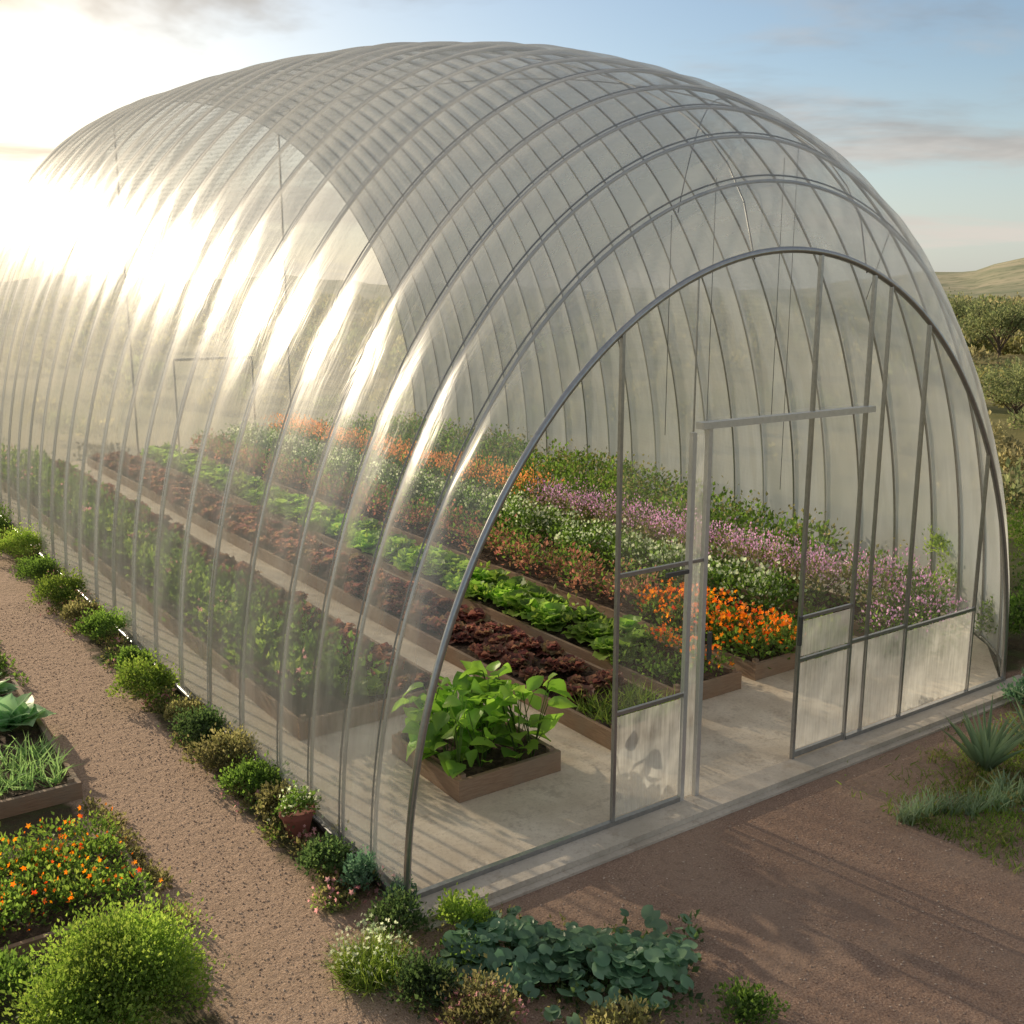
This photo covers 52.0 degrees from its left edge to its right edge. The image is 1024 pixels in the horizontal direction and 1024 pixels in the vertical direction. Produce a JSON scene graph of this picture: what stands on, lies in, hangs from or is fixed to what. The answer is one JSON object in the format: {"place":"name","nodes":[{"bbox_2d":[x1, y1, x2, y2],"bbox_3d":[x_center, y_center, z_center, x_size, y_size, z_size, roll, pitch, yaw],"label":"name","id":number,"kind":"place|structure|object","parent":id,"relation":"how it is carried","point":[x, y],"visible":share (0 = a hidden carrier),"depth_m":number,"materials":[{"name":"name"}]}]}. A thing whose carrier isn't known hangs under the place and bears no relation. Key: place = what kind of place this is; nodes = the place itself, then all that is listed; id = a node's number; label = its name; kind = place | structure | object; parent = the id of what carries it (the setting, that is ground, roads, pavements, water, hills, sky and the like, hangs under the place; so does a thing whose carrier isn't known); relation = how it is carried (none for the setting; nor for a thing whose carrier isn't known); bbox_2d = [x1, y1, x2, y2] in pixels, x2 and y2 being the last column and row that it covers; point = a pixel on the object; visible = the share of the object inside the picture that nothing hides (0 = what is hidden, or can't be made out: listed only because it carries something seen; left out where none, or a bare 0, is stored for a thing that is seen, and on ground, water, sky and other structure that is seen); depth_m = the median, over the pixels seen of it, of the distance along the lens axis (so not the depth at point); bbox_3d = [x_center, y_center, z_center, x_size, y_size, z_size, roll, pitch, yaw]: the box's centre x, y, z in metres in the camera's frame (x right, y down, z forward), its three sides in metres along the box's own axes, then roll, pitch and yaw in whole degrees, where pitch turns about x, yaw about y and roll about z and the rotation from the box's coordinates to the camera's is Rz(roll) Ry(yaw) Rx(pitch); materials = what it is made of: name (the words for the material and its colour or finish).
{"place":"outdoors","nodes":[
{"label":"outdoors","id":0,"kind":"place"},
{"bbox_2d":[0,314,1023,1023],"bbox_3d":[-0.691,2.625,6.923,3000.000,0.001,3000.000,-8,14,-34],"label":"ground","id":1,"kind":"structure","parent":0,"point":[750,844],"depth_m":7.37,"materials":[{"name":"brown soil"}]},
{"bbox_2d":[0,501,22,535],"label":"garden shrub","id":2,"kind":"object","parent":1,"relation":"on","point":[3,523],"visible":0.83,"depth_m":17.05,"materials":[{"name":"green plant"}]},
{"bbox_2d":[0,647,28,685],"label":"edging ground cover","id":3,"kind":"object","parent":1,"relation":"on","point":[2,668],"visible":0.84,"depth_m":11.09,"materials":[{"name":"green plant"}]},
{"bbox_2d":[0,941,49,1009],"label":"garden shrub","id":4,"kind":"object","parent":1,"relation":"on","point":[13,969],"visible":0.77,"depth_m":5.94,"materials":[{"name":"green plant"}]},
{"bbox_2d":[0,517,54,556],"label":"garden shrub","id":5,"kind":"object","parent":1,"relation":"on","point":[9,544],"visible":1,"depth_m":15.72,"materials":[{"name":"green plant"}]},
{"bbox_2d":[9,548,70,581],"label":"garden shrub","id":6,"kind":"object","parent":1,"relation":"on","point":[40,566],"visible":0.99,"depth_m":14.45,"materials":[{"name":"green plant"}]},
{"bbox_2d":[0,676,82,818],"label":"raised garden bed","id":7,"kind":"object","parent":1,"relation":"on","point":[68,788],"visible":0.57,"depth_m":8.48,"materials":[{"name":"brown wood"}]},
{"bbox_2d":[0,672,55,731],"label":"cabbage plants","id":8,"kind":"object","parent":7,"relation":"on","point":[22,709],"visible":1,"depth_m":9.45,"materials":[{"name":"green plant"}]},
{"bbox_2d":[0,732,84,794],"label":"onion plants","id":9,"kind":"object","parent":7,"relation":"on","point":[13,765],"visible":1,"depth_m":8.58,"materials":[{"name":"green plant"}]},
{"bbox_2d":[25,564,89,607],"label":"garden shrub","id":10,"kind":"object","parent":1,"relation":"on","point":[47,586],"visible":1,"depth_m":13.47,"materials":[{"name":"green plant"}]},
{"bbox_2d":[55,596,101,622],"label":"garden shrub","id":11,"kind":"object","parent":1,"relation":"on","point":[73,609],"visible":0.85,"depth_m":12.72,"materials":[{"name":"green plant"}]},
{"bbox_2d":[0,832,159,965],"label":"raised garden bed","id":12,"kind":"object","parent":1,"relation":"on","point":[22,938],"visible":0.28,"depth_m":6.72,"materials":[{"name":"green plant"}]},
{"bbox_2d":[0,803,162,945],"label":"nasturtium flowers","id":13,"kind":"object","parent":12,"relation":"on","point":[67,892],"visible":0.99,"depth_m":6.96,"materials":[{"name":"green plant"}]},
{"bbox_2d":[72,600,138,640],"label":"garden shrub","id":14,"kind":"object","parent":1,"relation":"on","point":[97,624],"visible":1,"depth_m":12.03,"materials":[{"name":"green plant"}]},
{"bbox_2d":[0,879,239,1023],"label":"leafy bush","id":15,"kind":"object","parent":1,"relation":"on","point":[104,973],"visible":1,"depth_m":5.61,"materials":[{"name":"green plant"}]},
{"bbox_2d":[113,644,152,669],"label":"garden shrub","id":16,"kind":"object","parent":1,"relation":"on","point":[125,653],"visible":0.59,"depth_m":11.13,"materials":[{"name":"green plant"}]},
{"bbox_2d":[74,790,204,930],"bbox_3d":[-2.720,2.429,7.489,0.387,0.218,2.114,-8,14,-34],"label":"edging ground cover","id":17,"kind":"object","parent":1,"relation":"on","point":[141,857],"visible":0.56,"depth_m":7.48,"materials":[{"name":"green plant"}]},
{"bbox_2d":[98,901,185,937],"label":"garden shrub","id":18,"kind":"object","parent":1,"relation":"on","point":[124,907],"visible":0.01,"depth_m":6.58,"materials":[{"name":"green plant"}]},
{"bbox_2d":[105,647,184,701],"bbox_3d":[-3.649,1.576,10.399,0.736,0.458,0.811,-8,14,-34],"label":"garden shrub","id":19,"kind":"object","parent":1,"relation":"on","point":[151,678],"visible":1,"depth_m":10.32,"materials":[{"name":"green plant"}]},
{"bbox_2d":[163,692,204,721],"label":"garden shrub","id":20,"kind":"object","parent":1,"relation":"on","point":[195,703],"visible":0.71,"depth_m":9.82,"materials":[{"name":"green plant"}]},
{"bbox_2d":[157,701,228,746],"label":"garden shrub","id":21,"kind":"object","parent":1,"relation":"on","point":[195,724],"visible":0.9,"depth_m":9.39,"materials":[{"name":"green plant"}]},
{"bbox_2d":[0,512,394,913],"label":"edging ground cover","id":22,"kind":"object","parent":1,"relation":"on","point":[161,707],"visible":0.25,"depth_m":8.26,"materials":[{"name":"green plant"}]},
{"bbox_2d":[179,722,262,774],"bbox_3d":[-2.483,1.975,8.933,0.728,0.359,0.650,-8,14,-34],"label":"garden shrub","id":23,"kind":"object","parent":1,"relation":"on","point":[233,744],"visible":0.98,"depth_m":8.85,"materials":[{"name":"green plant"}]},
{"bbox_2d":[213,750,294,798],"bbox_3d":[-2.103,2.095,8.499,0.648,0.295,0.539,-8,14,-34],"label":"garden shrub","id":24,"kind":"object","parent":1,"relation":"on","point":[258,774],"visible":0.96,"depth_m":8.43,"materials":[{"name":"green plant"}]},
{"bbox_2d":[251,778,298,819],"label":"garden shrub","id":25,"kind":"object","parent":1,"relation":"on","point":[268,791],"visible":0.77,"depth_m":8.10,"materials":[{"name":"green plant"}]},
{"bbox_2d":[268,778,324,838],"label":"potted plant","id":26,"kind":"object","parent":1,"relation":"on","point":[297,811],"visible":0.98,"depth_m":7.78,"materials":[{"name":"green plant"}]},
{"bbox_2d":[290,827,357,881],"bbox_3d":[-1.310,2.347,7.323,0.491,0.309,0.520,-8,14,-34],"label":"garden shrub","id":27,"kind":"object","parent":1,"relation":"on","point":[315,854],"visible":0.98,"depth_m":7.28,"materials":[{"name":"green plant"}]},
{"bbox_2d":[335,844,380,891],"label":"garden shrub","id":28,"kind":"object","parent":1,"relation":"on","point":[358,867],"visible":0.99,"depth_m":7.06,"materials":[{"name":"green plant"}]},
{"bbox_2d":[314,905,424,1005],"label":"white flowering grass","id":29,"kind":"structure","parent":1,"relation":"on","point":[382,959],"depth_m":6.22,"materials":[{"name":"green plant"}]},
{"bbox_2d":[378,873,416,901],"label":"garden shrub","id":30,"kind":"object","parent":1,"relation":"on","point":[398,881],"visible":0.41,"depth_m":6.92,"materials":[{"name":"green plant"}]},
{"bbox_2d":[366,880,435,944],"bbox_3d":[-0.700,2.498,6.618,0.444,0.274,0.444,-8,14,-34],"label":"garden shrub","id":31,"kind":"object","parent":1,"relation":"on","point":[401,905],"visible":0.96,"depth_m":6.58,"materials":[{"name":"green plant"}]},
{"bbox_2d":[380,942,462,1021],"bbox_3d":[-0.499,2.632,5.967,0.468,0.313,0.454,8,14,34],"label":"garden shrub","id":32,"kind":"object","parent":1,"relation":"on","point":[419,972],"visible":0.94,"depth_m":5.95,"materials":[{"name":"green plant"}]},
{"bbox_2d":[432,933,485,974],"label":"garden shrub","id":33,"kind":"object","parent":1,"relation":"on","point":[462,946],"visible":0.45,"depth_m":6.23,"materials":[{"name":"green plant"}]},
{"bbox_2d":[431,882,493,929],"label":"garden shrub","id":34,"kind":"object","parent":1,"relation":"on","point":[454,910],"visible":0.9,"depth_m":6.60,"materials":[{"name":"green plant"}]},
{"bbox_2d":[433,950,529,1023],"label":"pink flowering plant","id":35,"kind":"object","parent":1,"relation":"on","point":[493,1007],"visible":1,"depth_m":5.73,"materials":[{"name":"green plant"}]},
{"bbox_2d":[0,41,1022,932],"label":"greenhouse","id":36,"kind":"object","parent":1,"relation":"on","point":[598,253],"visible":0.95,"depth_m":13.23,"materials":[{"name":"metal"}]},
{"bbox_2d":[1,459,452,740],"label":"raised garden bed","id":37,"kind":"object","parent":36,"relation":"on","point":[329,709],"visible":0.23,"depth_m":11.00,"materials":[{"name":"brown wood"}]},
{"bbox_2d":[1,442,397,698],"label":"leafy green plants","id":38,"kind":"object","parent":37,"relation":"on","point":[334,667],"visible":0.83,"depth_m":12.45,"materials":[{"name":"green plant"}]},
{"bbox_2d":[43,459,430,690],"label":"red lettuce plants","id":39,"kind":"object","parent":37,"relation":"on","point":[382,651],"visible":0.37,"depth_m":12.83,"materials":[{"name":"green plant"}]},
{"bbox_2d":[87,453,692,749],"bbox_3d":[-4.042,0.352,16.872,0.950,0.208,18.620,-8,14,-34],"label":"raised garden bed","id":40,"kind":"object","parent":36,"relation":"on","point":[422,636],"visible":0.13,"depth_m":11.69,"materials":[{"name":"brown wood"}]},
{"bbox_2d":[90,450,627,703],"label":"red lettuce plants","id":41,"kind":"object","parent":40,"relation":"on","point":[514,643],"visible":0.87,"depth_m":13.17,"materials":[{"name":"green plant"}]},
{"bbox_2d":[571,672,688,726],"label":"chive plants","id":42,"kind":"object","parent":40,"relation":"on","point":[629,697],"visible":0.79,"depth_m":9.66,"materials":[{"name":"green plant"}]},
{"bbox_2d":[137,452,741,704],"bbox_3d":[-3.257,0.188,17.644,0.900,0.208,18.220,-8,14,-34],"label":"raised garden bed","id":43,"kind":"object","parent":36,"relation":"on","point":[727,680],"visible":0.2,"depth_m":11.70,"materials":[{"name":"brown wood"}]},
{"bbox_2d":[140,442,662,660],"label":"green lettuce plants","id":44,"kind":"object","parent":43,"relation":"on","point":[540,607],"visible":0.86,"depth_m":14.14,"materials":[{"name":"green plant"}]},
{"bbox_2d":[608,641,696,683],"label":"herb plants","id":45,"kind":"object","parent":43,"relation":"on","point":[648,665],"visible":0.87,"depth_m":10.61,"materials":[{"name":"green plant"}]},
{"bbox_2d":[644,624,734,675],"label":"marigold flowers","id":46,"kind":"object","parent":43,"relation":"on","point":[668,634],"visible":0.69,"depth_m":10.94,"materials":[{"name":"orange plant"}]},
{"bbox_2d":[392,722,560,802],"bbox_3d":[-0.316,2.030,8.932,1.000,0.208,1.100,-8,14,-34],"label":"raised garden bed","id":47,"kind":"object","parent":36,"relation":"on","point":[500,771],"visible":0.51,"depth_m":8.58,"materials":[{"name":"brown wood"}]},
{"bbox_2d":[391,660,576,778],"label":"bean plants","id":48,"kind":"object","parent":47,"relation":"in","point":[464,716],"visible":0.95,"depth_m":8.65,"materials":[{"name":"green plant"}]},
{"bbox_2d":[187,447,803,680],"bbox_3d":[-2.370,0.052,18.290,0.750,0.208,18.150,-8,14,-34],"label":"raised garden bed","id":49,"kind":"object","parent":36,"relation":"on","point":[754,668],"visible":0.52,"depth_m":14.36,"materials":[{"name":"brown wood"}]},
{"bbox_2d":[189,428,667,605],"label":"rust foliage plants","id":50,"kind":"object","parent":49,"relation":"on","point":[219,443],"visible":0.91,"depth_m":16.05,"materials":[{"name":"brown plant"}]},
{"bbox_2d":[629,577,816,668],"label":"marigold flowers","id":51,"kind":"object","parent":49,"relation":"on","point":[721,617],"visible":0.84,"depth_m":11.46,"materials":[{"name":"orange plant"}]},
{"bbox_2d":[233,444,796,630],"bbox_3d":[-1.772,-0.141,19.204,0.700,0.208,17.300,-8,14,-34],"label":"raised garden bed","id":52,"kind":"object","parent":36,"relation":"on","point":[660,586],"visible":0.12,"depth_m":14.69,"materials":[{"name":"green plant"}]},
{"bbox_2d":[221,418,807,617],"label":"white flowering plants","id":53,"kind":"object","parent":52,"relation":"on","point":[293,447],"visible":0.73,"depth_m":15.75,"materials":[{"name":"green plant"}]},
{"bbox_2d":[299,442,903,639],"bbox_3d":[-0.730,-0.203,19.495,0.750,0.208,18.000,-8,14,-34],"label":"raised garden bed","id":54,"kind":"object","parent":36,"relation":"on","point":[856,626],"visible":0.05,"depth_m":12.98,"materials":[{"name":"brown wood"}]},
{"bbox_2d":[261,409,563,505],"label":"orange flowering plants","id":55,"kind":"object","parent":54,"relation":"on","point":[316,436],"visible":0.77,"depth_m":20.93,"materials":[{"name":"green plant"}]},
{"bbox_2d":[520,472,913,625],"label":"lavender plants","id":56,"kind":"object","parent":54,"relation":"on","point":[753,550],"visible":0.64,"depth_m":13.96,"materials":[{"name":"purple plant"}]},
{"bbox_2d":[305,406,904,598],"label":"green shrub rows","id":57,"kind":"object","parent":36,"relation":"on","point":[490,447],"visible":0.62,"depth_m":19.42,"materials":[{"name":"green plant"}]},
{"bbox_2d":[756,602,853,662],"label":"leafy green plants","id":58,"kind":"object","parent":36,"relation":"on","point":[842,632],"visible":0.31,"depth_m":11.72,"materials":[{"name":"green plant"}]},
{"bbox_2d":[848,547,970,659],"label":"heather plants","id":59,"kind":"object","parent":36,"relation":"on","point":[921,611],"visible":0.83,"depth_m":11.77,"materials":[{"name":"green plant"}]},
{"bbox_2d":[913,524,1014,598],"bbox_3d":[5.655,0.544,13.122,1.206,1.026,1.256,2,12,9],"label":"garden shrub","id":60,"kind":"object","parent":36,"relation":"on","point":[935,543],"visible":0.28,"depth_m":13.06,"materials":[{"name":"green plant"}]},
{"bbox_2d":[968,585,1023,637],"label":"garden shrub","id":61,"kind":"object","parent":36,"relation":"on","point":[1017,620],"visible":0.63,"depth_m":11.81,"materials":[{"name":"green plant"}]},
{"bbox_2d":[0,286,1023,523],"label":"background shrubs","id":62,"kind":"object","parent":1,"relation":"on","point":[339,338],"visible":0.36,"depth_m":51.53,"materials":[{"name":"green plant"}]},
{"bbox_2d":[350,903,722,1023],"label":"edging ground cover","id":63,"kind":"object","parent":1,"relation":"on","point":[563,918],"visible":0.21,"depth_m":6.00,"materials":[{"name":"green plant"}]},
{"bbox_2d":[422,905,704,1023],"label":"round leaf ground cover","id":64,"kind":"object","parent":1,"relation":"on","point":[553,954],"visible":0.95,"depth_m":6.17,"materials":[{"name":"green plant"}]},
{"bbox_2d":[579,989,664,1023],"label":"garden shrub","id":65,"kind":"object","parent":1,"relation":"on","point":[629,1012],"visible":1,"depth_m":5.72,"materials":[{"name":"green plant"}]},
{"bbox_2d":[711,976,790,1023],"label":"garden shrub","id":66,"kind":"object","parent":1,"relation":"on","point":[742,998],"visible":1,"depth_m":5.88,"materials":[{"name":"green plant"}]},
{"bbox_2d":[837,699,1023,873],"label":"grass","id":67,"kind":"structure","parent":1,"relation":"on","point":[1011,815],"depth_m":8.14,"materials":[{"name":"green plant"}]},
{"bbox_2d":[892,771,1023,826],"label":"tufted grass","id":68,"kind":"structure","parent":1,"relation":"on","point":[906,811],"depth_m":8.17,"materials":[{"name":"green plant"}]},
{"bbox_2d":[943,287,981,320],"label":"background tree","id":69,"kind":"object","parent":1,"relation":"on","point":[958,309],"visible":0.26,"depth_m":85.47,"materials":[{"name":"green plant"}]},
{"bbox_2d":[939,696,1023,771],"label":"agave plant","id":70,"kind":"object","parent":1,"relation":"on","point":[987,748],"visible":0.98,"depth_m":8.84,"materials":[{"name":"green plant"}]},
{"bbox_2d":[957,296,1023,363],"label":"background tree","id":71,"kind":"object","parent":1,"relation":"on","point":[1003,320],"visible":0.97,"depth_m":55.21,"materials":[{"name":"green plant"}]},
{"bbox_2d":[973,353,1023,429],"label":"background tree","id":72,"kind":"object","parent":1,"relation":"on","point":[1014,397],"visible":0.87,"depth_m":30.33,"materials":[{"name":"green plant"}]},
{"bbox_2d":[978,767,1022,796],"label":"agave plant","id":73,"kind":"object","parent":1,"relation":"on","point":[1008,783],"visible":0.45,"depth_m":8.51,"materials":[{"name":"green plant"}]},
{"bbox_2d":[996,291,1023,331],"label":"background tree","id":74,"kind":"object","parent":1,"relation":"on","point":[1019,297],"visible":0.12,"depth_m":62.36,"materials":[{"name":"green plant"}]},
{"bbox_2d":[997,667,1023,704],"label":"garden shrub","id":75,"kind":"object","parent":1,"relation":"on","point":[1018,687],"visible":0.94,"depth_m":10.25,"materials":[{"name":"green plant"}]},
{"bbox_2d":[998,699,1023,746],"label":"agave plant","id":76,"kind":"object","parent":1,"relation":"on","point":[1021,714],"visible":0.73,"depth_m":9.35,"materials":[{"name":"green plant"}]},
{"bbox_2d":[1004,498,1023,578],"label":"garden shrub","id":77,"kind":"object","parent":1,"relation":"on","point":[1017,526],"visible":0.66,"depth_m":14.10,"materials":[{"name":"green plant"}]},
{"bbox_2d":[1010,563,1023,604],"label":"garden shrub","id":78,"kind":"object","parent":1,"relation":"on","point":[1018,587],"visible":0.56,"depth_m":12.79,"materials":[{"name":"green plant"}]},
{"bbox_2d":[0,258,1023,315],"bbox_3d":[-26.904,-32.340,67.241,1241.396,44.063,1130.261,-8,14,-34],"label":"hills","id":79,"kind":"structure","parent":0,"point":[1003,278],"depth_m":288.75,"materials":[{"name":"beige plant"}]},
{"bbox_2d":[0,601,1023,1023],"bbox_3d":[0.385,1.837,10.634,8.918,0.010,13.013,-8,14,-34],"label":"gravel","id":80,"kind":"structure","parent":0,"point":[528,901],"depth_m":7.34,"materials":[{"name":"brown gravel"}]},
{"bbox_2d":[0,0,1023,284],"label":"sky","id":81,"kind":"structure","parent":0,"point":[924,98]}
]}

